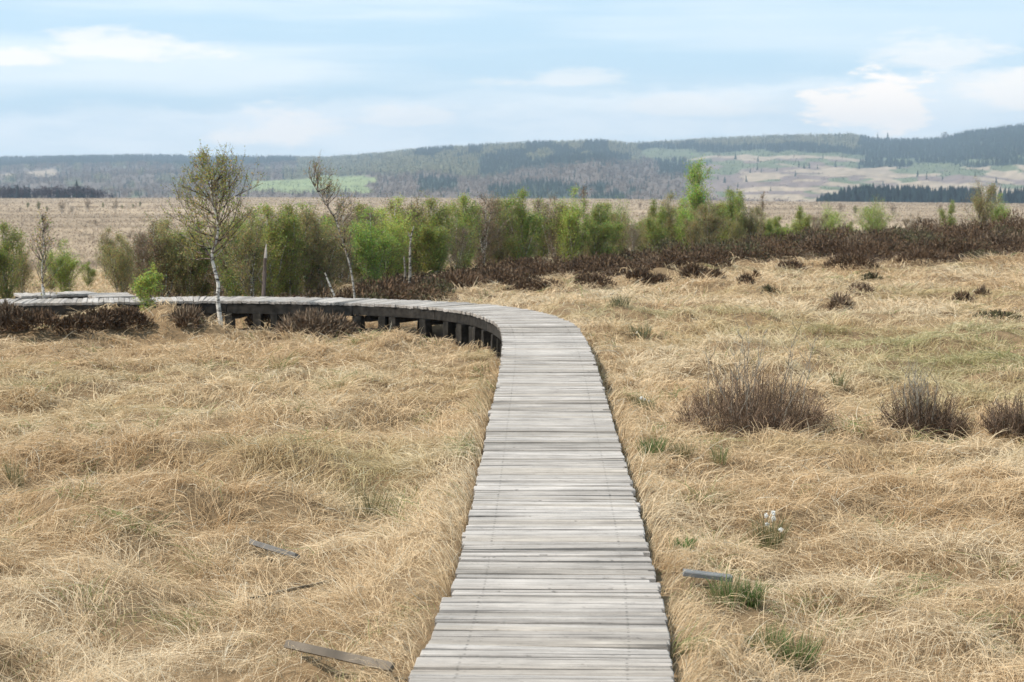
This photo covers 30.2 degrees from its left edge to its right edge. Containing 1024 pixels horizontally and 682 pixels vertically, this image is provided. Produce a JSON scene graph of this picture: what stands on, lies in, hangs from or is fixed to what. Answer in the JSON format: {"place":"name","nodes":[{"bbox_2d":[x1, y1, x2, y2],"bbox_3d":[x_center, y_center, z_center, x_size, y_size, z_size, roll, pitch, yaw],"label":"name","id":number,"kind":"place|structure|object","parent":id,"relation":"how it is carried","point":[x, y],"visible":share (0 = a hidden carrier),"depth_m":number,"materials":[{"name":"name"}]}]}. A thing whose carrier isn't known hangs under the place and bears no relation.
{"place":"outdoors","nodes":[
{"label":"outdoors","id":0,"kind":"place"},
{"bbox_2d":[0,197,1023,681],"bbox_3d":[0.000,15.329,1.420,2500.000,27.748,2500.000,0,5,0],"label":"ground","id":1,"kind":"structure","parent":0,"point":[268,503],"depth_m":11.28,"materials":[{"name":"plant"}]},
{"bbox_2d":[0,455,26,487],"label":"grass tuft","id":2,"kind":"object","parent":1,"relation":"on","point":[13,476],"visible":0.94,"depth_m":12.32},
{"bbox_2d":[0,299,29,331],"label":"heather bush","id":3,"kind":"object","parent":1,"relation":"on","point":[6,307],"visible":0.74,"depth_m":23.55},
{"bbox_2d":[0,220,34,298],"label":"birch tree","id":4,"kind":"object","parent":1,"relation":"on","point":[6,249],"visible":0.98,"depth_m":30.97,"materials":[{"name":"green plant"}]},
{"bbox_2d":[4,242,38,292],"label":"birch tree","id":5,"kind":"object","parent":1,"relation":"on","point":[27,271],"visible":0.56,"depth_m":33.02,"materials":[{"name":"green plant"}]},
{"bbox_2d":[0,306,69,331],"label":"heather bush","id":6,"kind":"object","parent":1,"relation":"on","point":[37,316],"visible":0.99,"depth_m":23.42,"materials":[{"name":"plant"}]},
{"bbox_2d":[25,207,67,294],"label":"birch tree","id":7,"kind":"object","parent":1,"relation":"on","point":[44,245],"visible":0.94,"depth_m":27.60,"materials":[{"name":"brown plant"}]},
{"bbox_2d":[14,291,95,298],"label":"boardwalk","id":8,"kind":"structure","parent":1,"relation":"on","point":[69,294],"depth_m":27.75,"materials":[{"name":"grey wood"}]},
{"bbox_2d":[0,184,113,197],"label":"dark wood","id":9,"kind":"object","parent":1,"relation":"on","point":[24,192],"visible":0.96,"depth_m":872.85,"materials":[{"name":"plant"}]},
{"bbox_2d":[44,239,87,291],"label":"birch tree","id":10,"kind":"object","parent":1,"relation":"on","point":[62,274],"visible":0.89,"depth_m":32.98,"materials":[{"name":"green plant"}]},
{"bbox_2d":[54,312,107,335],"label":"heather bush","id":11,"kind":"object","parent":1,"relation":"on","point":[78,321],"visible":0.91,"depth_m":23.67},
{"bbox_2d":[80,259,97,286],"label":"birch tree","id":12,"kind":"object","parent":1,"relation":"on","point":[92,272],"visible":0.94,"depth_m":40.01,"materials":[{"name":"green plant"}]},
{"bbox_2d":[75,305,125,329],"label":"heather bush","id":13,"kind":"object","parent":1,"relation":"on","point":[103,314],"visible":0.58,"depth_m":24.44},
{"bbox_2d":[92,224,127,278],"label":"birch tree","id":14,"kind":"object","parent":1,"relation":"on","point":[102,242],"visible":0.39,"depth_m":42.97,"materials":[{"name":"green plant"}]},
{"bbox_2d":[86,292,136,298],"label":"boardwalk","id":15,"kind":"structure","parent":1,"relation":"on","point":[110,295],"depth_m":27.52,"materials":[{"name":"grey wood"}]},
{"bbox_2d":[94,229,142,293],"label":"birch tree","id":16,"kind":"object","parent":1,"relation":"on","point":[120,266],"visible":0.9,"depth_m":30.29,"materials":[{"name":"green plant"}]},
{"bbox_2d":[103,303,156,329],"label":"heather bush","id":17,"kind":"object","parent":1,"relation":"on","point":[127,314],"visible":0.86,"depth_m":24.57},
{"bbox_2d":[129,259,166,313],"bbox_3d":[-4.859,-0.709,25.422,0.459,0.772,0.621,1,5,12],"label":"green bush","id":18,"kind":"object","parent":1,"relation":"on","point":[147,284],"visible":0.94,"depth_m":25.33,"materials":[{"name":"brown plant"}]},
{"bbox_2d":[129,221,174,296],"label":"birch tree","id":19,"kind":"object","parent":1,"relation":"on","point":[144,247],"visible":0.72,"depth_m":31.39,"materials":[{"name":"brown plant"}]},
{"bbox_2d":[129,211,183,296],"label":"birch tree","id":20,"kind":"object","parent":1,"relation":"on","point":[156,227],"visible":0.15,"depth_m":31.96,"materials":[{"name":"brown plant"}]},
{"bbox_2d":[133,213,187,296],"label":"birch tree","id":21,"kind":"object","parent":1,"relation":"on","point":[168,262],"visible":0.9,"depth_m":31.36,"materials":[{"name":"green plant"}]},
{"bbox_2d":[154,228,220,296],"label":"birch tree","id":22,"kind":"object","parent":1,"relation":"on","point":[190,292],"visible":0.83,"depth_m":31.39,"materials":[{"name":"green plant"}]},
{"bbox_2d":[166,301,208,328],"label":"heather bush","id":23,"kind":"object","parent":1,"relation":"on","point":[193,313],"visible":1,"depth_m":24.75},
{"bbox_2d":[176,235,209,296],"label":"birch tree","id":24,"kind":"object","parent":1,"relation":"on","point":[201,264],"visible":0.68,"depth_m":31.48,"materials":[{"name":"green plant"}]},
{"bbox_2d":[171,219,229,296],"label":"birch tree","id":25,"kind":"object","parent":1,"relation":"on","point":[206,281],"visible":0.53,"depth_m":31.56,"materials":[{"name":"green plant"}]},
{"bbox_2d":[151,139,267,324],"bbox_3d":[-3.981,-1.332,25.072,1.479,2.658,1.720,0,5,0],"label":"birch tree","id":26,"kind":"object","parent":1,"relation":"on","point":[210,178],"visible":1,"depth_m":25.02,"materials":[{"name":"green plant"}]},
{"bbox_2d":[202,238,234,296],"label":"birch tree","id":27,"kind":"object","parent":1,"relation":"on","point":[221,280],"visible":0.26,"depth_m":30.44,"materials":[{"name":"green plant"}]},
{"bbox_2d":[200,212,273,296],"bbox_3d":[-4.322,-1.260,29.940,0.918,1.633,1.102,5,7,45],"label":"birch tree","id":28,"kind":"object","parent":1,"relation":"on","point":[233,290],"visible":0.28,"depth_m":29.90,"materials":[{"name":"green plant"}]},
{"bbox_2d":[213,200,277,296],"bbox_3d":[-4.175,-1.263,29.275,1.141,1.808,0.962,4,7,36],"label":"birch tree","id":29,"kind":"object","parent":1,"relation":"on","point":[250,263],"visible":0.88,"depth_m":29.18,"materials":[{"name":"green plant"}]},
{"bbox_2d":[231,203,286,294],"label":"birch tree","id":30,"kind":"object","parent":1,"relation":"on","point":[241,228],"visible":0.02,"depth_m":32.27,"materials":[{"name":"green plant"}]},
{"bbox_2d":[258,244,266,295],"bbox_3d":[-3.748,-1.066,28.621,0.134,0.790,0.096,-5,7,-40],"label":"dead snag","id":31,"kind":"object","parent":1,"relation":"on","point":[263,281],"visible":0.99,"depth_m":28.62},
{"bbox_2d":[249,539,299,559],"bbox_3d":[-1.265,1.107,10.095,0.041,0.055,0.420,-5,7,-43],"label":"loose plank","id":32,"kind":"object","parent":1,"relation":"on","point":[255,543],"visible":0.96,"depth_m":10.09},
{"bbox_2d":[242,197,307,296],"bbox_3d":[-3.975,-1.421,30.859,1.401,1.824,1.168,-5,7,-41],"label":"birch tree","id":33,"kind":"object","parent":1,"relation":"on","point":[270,239],"visible":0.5,"depth_m":30.73,"materials":[{"name":"green plant"}]},
{"bbox_2d":[247,579,335,598],"bbox_3d":[-1.067,1.211,9.277,0.021,0.096,0.824,2,6,24],"label":"loose plank","id":34,"kind":"object","parent":1,"relation":"on","point":[299,587],"visible":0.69,"depth_m":9.28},
{"bbox_2d":[269,199,321,296],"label":"birch tree","id":35,"kind":"object","parent":1,"relation":"on","point":[287,285],"visible":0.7,"depth_m":31.05,"materials":[{"name":"green plant"}]},
{"bbox_2d":[286,200,335,293],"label":"birch tree","id":36,"kind":"object","parent":1,"relation":"on","point":[322,223],"visible":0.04,"depth_m":33.63,"materials":[{"name":"green plant"}]},
{"bbox_2d":[269,307,361,339],"bbox_3d":[-2.551,-0.226,24.658,1.289,0.449,1.166,0,5,0],"label":"heather bush","id":37,"kind":"object","parent":1,"relation":"on","point":[313,320],"visible":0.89,"depth_m":24.55,"materials":[{"name":"plant"}]},
{"bbox_2d":[284,197,347,297],"bbox_3d":[-3.367,-1.493,31.669,1.304,1.854,1.689,-2,6,-17],"label":"birch tree","id":38,"kind":"object","parent":1,"relation":"on","point":[309,216],"visible":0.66,"depth_m":31.58,"materials":[{"name":"green plant"}]},
{"bbox_2d":[296,223,364,297],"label":"birch tree","id":39,"kind":"object","parent":1,"relation":"on","point":[319,268],"visible":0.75,"depth_m":31.71,"materials":[{"name":"green plant"}]},
{"bbox_2d":[306,149,357,298],"bbox_3d":[-2.678,-1.643,28.356,0.868,2.432,0.772,0,5,0],"label":"birch tree","id":40,"kind":"object","parent":1,"relation":"on","point":[324,193],"visible":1,"depth_m":28.33,"materials":[{"name":"grey plant"}]},
{"bbox_2d":[0,296,673,681],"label":"boardwalk","id":41,"kind":"structure","parent":1,"relation":"on","point":[554,580],"depth_m":9.88,"materials":[{"name":"grey wood"}]},
{"bbox_2d":[322,214,354,285],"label":"birch tree","id":42,"kind":"object","parent":1,"relation":"on","point":[344,260],"visible":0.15,"depth_m":34.79,"materials":[{"name":"green plant"}]},
{"bbox_2d":[284,640,394,671],"bbox_3d":[-0.681,1.223,7.395,0.032,0.102,0.771,-4,7,-37],"label":"loose plank","id":43,"kind":"object","parent":1,"relation":"on","point":[323,652],"visible":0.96,"depth_m":7.37,"materials":[{"name":"wood"}]},
{"bbox_2d":[317,197,382,285],"bbox_3d":[-3.059,-1.788,35.333,1.391,1.842,1.446,3,6,31],"label":"birch tree","id":44,"kind":"object","parent":1,"relation":"on","point":[353,257],"visible":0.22,"depth_m":35.28,"materials":[{"name":"green plant"}]},
{"bbox_2d":[335,201,376,280],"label":"birch tree","id":45,"kind":"object","parent":1,"relation":"on","point":[359,215],"visible":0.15,"depth_m":36.34,"materials":[{"name":"green plant"}]},
{"bbox_2d":[339,476,403,517],"bbox_3d":[-0.837,0.935,11.444,0.409,0.275,0.386,0,5,0],"label":"grass tuft","id":46,"kind":"object","parent":1,"relation":"on","point":[368,505],"visible":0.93,"depth_m":11.43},
{"bbox_2d":[346,205,402,287],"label":"birch tree","id":47,"kind":"object","parent":1,"relation":"on","point":[372,264],"visible":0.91,"depth_m":33.80,"materials":[{"name":"green plant"}]},
{"bbox_2d":[366,207,413,278],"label":"birch tree","id":48,"kind":"object","parent":1,"relation":"on","point":[391,259],"visible":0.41,"depth_m":36.03,"materials":[{"name":"green plant"}]},
{"bbox_2d":[374,196,423,276],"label":"birch tree","id":49,"kind":"object","parent":1,"relation":"on","point":[398,219],"visible":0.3,"depth_m":37.07,"materials":[{"name":"green plant"}]},
{"bbox_2d":[392,195,430,274],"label":"birch tree","id":50,"kind":"object","parent":1,"relation":"on","point":[414,211],"visible":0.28,"depth_m":38.51,"materials":[{"name":"green plant"}]},
{"bbox_2d":[379,190,456,274],"bbox_3d":[-2.127,-2.106,38.552,1.992,1.992,1.538,-2,6,-17],"label":"birch tree","id":51,"kind":"object","parent":1,"relation":"on","point":[413,270],"visible":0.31,"depth_m":38.46,"materials":[{"name":"green plant"}]},
{"bbox_2d":[403,191,460,273],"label":"birch tree","id":52,"kind":"object","parent":1,"relation":"on","point":[429,229],"visible":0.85,"depth_m":37.93,"materials":[{"name":"green plant"}]},
{"bbox_2d":[415,212,463,273],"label":"birch tree","id":53,"kind":"object","parent":1,"relation":"on","point":[439,242],"visible":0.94,"depth_m":37.77,"materials":[{"name":"green plant"}]},
{"bbox_2d":[439,219,472,268],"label":"birch tree","id":54,"kind":"object","parent":1,"relation":"on","point":[461,246],"visible":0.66,"depth_m":39.43,"materials":[{"name":"green plant"}]},
{"bbox_2d":[439,192,489,265],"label":"birch tree","id":55,"kind":"object","parent":1,"relation":"on","point":[454,210],"visible":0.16,"depth_m":43.25,"materials":[{"name":"green plant"}]},
{"bbox_2d":[448,192,487,267],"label":"birch tree","id":56,"kind":"object","parent":1,"relation":"on","point":[466,214],"visible":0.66,"depth_m":40.81,"materials":[{"name":"green plant"}]},
{"bbox_2d":[458,186,518,267],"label":"birch tree","id":57,"kind":"object","parent":1,"relation":"on","point":[488,239],"visible":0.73,"depth_m":42.58,"materials":[{"name":"green plant"}]},
{"bbox_2d":[485,192,522,264],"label":"birch tree","id":58,"kind":"object","parent":1,"relation":"on","point":[498,252],"visible":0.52,"depth_m":43.48,"materials":[{"name":"green plant"}]},
{"bbox_2d":[0,197,1023,271],"bbox_3d":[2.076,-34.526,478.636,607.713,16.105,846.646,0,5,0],"label":"moor grass","id":59,"kind":"structure","parent":1,"relation":"on","point":[93,264],"depth_m":404.65,"materials":[{"name":"plant"}]},
{"bbox_2d":[494,186,556,261],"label":"birch tree","id":60,"kind":"object","parent":1,"relation":"on","point":[531,222],"visible":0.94,"depth_m":43.10,"materials":[{"name":"green plant"}]},
{"bbox_2d":[505,275,566,292],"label":"heather bush","id":61,"kind":"object","parent":1,"relation":"on","point":[520,284],"visible":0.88,"depth_m":32.62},
{"bbox_2d":[511,197,562,258],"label":"birch tree","id":62,"kind":"object","parent":1,"relation":"on","point":[542,249],"visible":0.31,"depth_m":45.12,"materials":[{"name":"green plant"}]},
{"bbox_2d":[529,187,572,260],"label":"birch tree","id":63,"kind":"object","parent":1,"relation":"on","point":[551,237],"visible":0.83,"depth_m":44.86,"materials":[{"name":"green plant"}]},
{"bbox_2d":[546,184,590,260],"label":"birch tree","id":64,"kind":"object","parent":1,"relation":"on","point":[572,222],"visible":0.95,"depth_m":44.49,"materials":[{"name":"green plant"}]},
{"bbox_2d":[151,209,1023,319],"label":"heather","id":65,"kind":"object","parent":1,"relation":"on","point":[961,237],"visible":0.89,"depth_m":42.59,"materials":[{"name":"plant"}]},
{"bbox_2d":[566,272,617,287],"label":"heather bush","id":66,"kind":"object","parent":1,"relation":"on","point":[594,278],"visible":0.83,"depth_m":34.61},
{"bbox_2d":[577,200,623,258],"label":"birch tree","id":67,"kind":"object","parent":1,"relation":"on","point":[598,219],"visible":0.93,"depth_m":44.72,"materials":[{"name":"green plant"}]},
{"bbox_2d":[582,200,629,256],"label":"birch tree","id":68,"kind":"object","parent":1,"relation":"on","point":[618,226],"visible":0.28,"depth_m":46.21,"materials":[{"name":"green plant"}]},
{"bbox_2d":[600,195,642,254],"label":"birch tree","id":69,"kind":"object","parent":1,"relation":"on","point":[618,211],"visible":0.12,"depth_m":49.91,"materials":[{"name":"green plant"}]},
{"bbox_2d":[608,205,642,254],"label":"birch tree","id":70,"kind":"object","parent":1,"relation":"on","point":[622,232],"visible":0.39,"depth_m":48.89,"materials":[{"name":"green plant"}]},
{"bbox_2d":[624,223,641,252],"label":"birch tree","id":71,"kind":"object","parent":1,"relation":"on","point":[632,237],"visible":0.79,"depth_m":47.58,"materials":[{"name":"brown plant"}]},
{"bbox_2d":[634,431,676,458],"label":"grass tuft","id":72,"kind":"object","parent":1,"relation":"on","point":[656,446],"visible":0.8,"depth_m":12.45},
{"bbox_2d":[639,272,674,284],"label":"heather bush","id":73,"kind":"object","parent":1,"relation":"on","point":[659,277],"visible":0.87,"depth_m":35.80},
{"bbox_2d":[642,205,678,253],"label":"birch tree","id":74,"kind":"object","parent":1,"relation":"on","point":[651,227],"visible":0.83,"depth_m":48.83,"materials":[{"name":"green plant"}]},
{"bbox_2d":[653,191,693,246],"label":"birch tree","id":75,"kind":"object","parent":1,"relation":"on","point":[670,217],"visible":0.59,"depth_m":49.83,"materials":[{"name":"green plant"}]},
{"bbox_2d":[662,439,700,459],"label":"grass tuft","id":76,"kind":"object","parent":1,"relation":"on","point":[681,448],"visible":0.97,"depth_m":12.46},
{"bbox_2d":[669,198,699,250],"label":"birch tree","id":77,"kind":"object","parent":1,"relation":"on","point":[683,214],"visible":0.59,"depth_m":49.39,"materials":[{"name":"green plant"}]},
{"bbox_2d":[674,260,708,278],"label":"heather bush","id":78,"kind":"object","parent":1,"relation":"on","point":[691,268],"visible":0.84,"depth_m":37.13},
{"bbox_2d":[677,210,706,251],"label":"birch tree","id":79,"kind":"object","parent":1,"relation":"on","point":[696,228],"visible":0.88,"depth_m":48.72,"materials":[{"name":"green plant"}]},
{"bbox_2d":[676,158,718,237],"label":"birch tree","id":80,"kind":"object","parent":1,"relation":"on","point":[695,197],"visible":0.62,"depth_m":52.67,"materials":[{"name":"green plant"}]},
{"bbox_2d":[683,569,732,581],"bbox_3d":[0.897,1.077,8.737,0.232,0.050,0.072,0,5,0],"label":"loose plank","id":81,"kind":"object","parent":1,"relation":"on","point":[697,574],"visible":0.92,"depth_m":8.70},
{"bbox_2d":[693,199,735,245],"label":"birch tree","id":82,"kind":"object","parent":1,"relation":"on","point":[712,228],"visible":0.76,"depth_m":50.55,"materials":[{"name":"green plant"}]},
{"bbox_2d":[707,443,734,468],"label":"grass tuft","id":83,"kind":"object","parent":1,"relation":"on","point":[718,456],"visible":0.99,"depth_m":12.32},
{"bbox_2d":[697,565,757,609],"bbox_3d":[0.972,1.141,8.588,0.331,0.264,0.301,0,5,0],"label":"grass tuft","id":84,"kind":"object","parent":1,"relation":"on","point":[722,591],"visible":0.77,"depth_m":8.58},
{"bbox_2d":[713,186,749,244],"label":"birch tree","id":85,"kind":"object","parent":1,"relation":"on","point":[731,206],"visible":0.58,"depth_m":52.41,"materials":[{"name":"green plant"}]},
{"bbox_2d":[724,211,747,240],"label":"birch tree","id":86,"kind":"object","parent":1,"relation":"on","point":[736,227],"visible":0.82,"depth_m":52.01,"materials":[{"name":"green plant"}]},
{"bbox_2d":[721,200,769,240],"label":"birch tree","id":87,"kind":"object","parent":1,"relation":"on","point":[751,229],"visible":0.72,"depth_m":52.52,"materials":[{"name":"green plant"}]},
{"bbox_2d":[729,573,775,609],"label":"grass tuft","id":88,"kind":"object","parent":1,"relation":"on","point":[758,595],"visible":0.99,"depth_m":8.58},
{"bbox_2d":[667,314,840,440],"bbox_3d":[1.831,0.262,14.249,1.379,0.934,1.163,0,5,0],"label":"twiggy shrub","id":89,"kind":"object","parent":1,"relation":"on","point":[775,416],"visible":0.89,"depth_m":14.13,"materials":[{"name":"plant"}]},
{"bbox_2d":[733,616,806,656],"bbox_3d":[1.100,1.271,8.000,0.353,0.194,0.311,-3,6,-29],"label":"grass tuft","id":90,"kind":"object","parent":1,"relation":"on","point":[767,638],"visible":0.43,"depth_m":8.01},
{"bbox_2d":[746,510,795,550],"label":"cotton grass","id":91,"kind":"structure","parent":1,"relation":"on","point":[777,534],"depth_m":10.07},
{"bbox_2d":[764,626,833,670],"bbox_3d":[1.184,1.269,7.848,0.287,0.175,0.276,0,5,0],"label":"grass tuft","id":92,"kind":"object","parent":1,"relation":"on","point":[796,655],"visible":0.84,"depth_m":7.84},
{"bbox_2d":[788,205,814,241],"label":"birch tree","id":93,"kind":"object","parent":1,"relation":"on","point":[806,220],"visible":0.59,"depth_m":57.52,"materials":[{"name":"green plant"}]},
{"bbox_2d":[814,201,849,236],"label":"birch tree","id":94,"kind":"object","parent":1,"relation":"on","point":[831,223],"visible":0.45,"depth_m":59.78,"materials":[{"name":"green plant"}]},
{"bbox_2d":[823,290,855,311],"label":"heather bush","id":95,"kind":"object","parent":1,"relation":"on","point":[838,299],"visible":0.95,"depth_m":28.39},
{"bbox_2d":[821,252,879,269],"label":"heather bush","id":96,"kind":"object","parent":1,"relation":"on","point":[849,261],"visible":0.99,"depth_m":39.48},
{"bbox_2d":[849,193,899,231],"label":"birch tree","id":97,"kind":"object","parent":1,"relation":"on","point":[871,219],"visible":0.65,"depth_m":61.80,"materials":[{"name":"green plant"}]},
{"bbox_2d":[869,358,982,441],"bbox_3d":[3.227,0.444,14.858,0.914,0.651,0.790,0,5,0],"label":"twiggy shrub","id":98,"kind":"object","parent":1,"relation":"on","point":[913,416],"visible":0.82,"depth_m":14.77,"materials":[{"name":"plant"}]},
{"bbox_2d":[893,248,964,263],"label":"heather bush","id":99,"kind":"object","parent":1,"relation":"on","point":[923,255],"visible":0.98,"depth_m":41.35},
{"bbox_2d":[937,199,956,229],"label":"birch tree","id":100,"kind":"object","parent":1,"relation":"on","point":[950,219],"visible":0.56,"depth_m":61.88,"materials":[{"name":"green plant"}]},
{"bbox_2d":[955,174,1007,226],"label":"birch tree","id":101,"kind":"object","parent":1,"relation":"on","point":[980,202],"visible":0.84,"depth_m":63.84,"materials":[{"name":"green plant"}]},
{"bbox_2d":[973,309,1022,321],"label":"heather bush","id":102,"kind":"object","parent":1,"relation":"on","point":[994,313],"visible":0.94,"depth_m":24.33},
{"bbox_2d":[974,390,1023,436],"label":"twiggy shrub","id":103,"kind":"object","parent":1,"relation":"on","point":[994,421],"visible":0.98,"depth_m":14.22,"materials":[{"name":"plant"}]},
{"bbox_2d":[988,193,1013,222],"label":"birch tree","id":104,"kind":"object","parent":1,"relation":"on","point":[1001,209],"visible":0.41,"depth_m":64.87,"materials":[{"name":"green plant"}]},
{"bbox_2d":[0,137,1023,201],"bbox_3d":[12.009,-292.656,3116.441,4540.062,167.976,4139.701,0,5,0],"label":"hills","id":105,"kind":"structure","parent":0,"point":[803,183],"depth_m":2196.31,"materials":[{"name":"plant"}]},
{"bbox_2d":[0,122,1023,198],"bbox_3d":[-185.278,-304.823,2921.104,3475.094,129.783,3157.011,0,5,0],"label":"conifer forest","id":106,"kind":"object","parent":105,"relation":"on","point":[949,154],"visible":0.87,"depth_m":2946.22,"materials":[{"name":"plant"}]},
{"bbox_2d":[0,133,1023,199],"bbox_3d":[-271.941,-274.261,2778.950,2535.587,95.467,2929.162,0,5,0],"label":"leafless woodland","id":107,"kind":"object","parent":105,"relation":"on","point":[403,177],"visible":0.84,"depth_m":2558.99,"materials":[{"name":"plant"}]},
{"bbox_2d":[816,183,1023,202],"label":"spruce plantation","id":108,"kind":"object","parent":105,"relation":"on","point":[867,192],"visible":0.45,"depth_m":1197.09,"materials":[{"name":"plant"}]},
{"bbox_2d":[0,0,1023,157],"label":"sky","id":109,"kind":"structure","parent":0,"point":[303,78],"materials":[{"name":"blue"}]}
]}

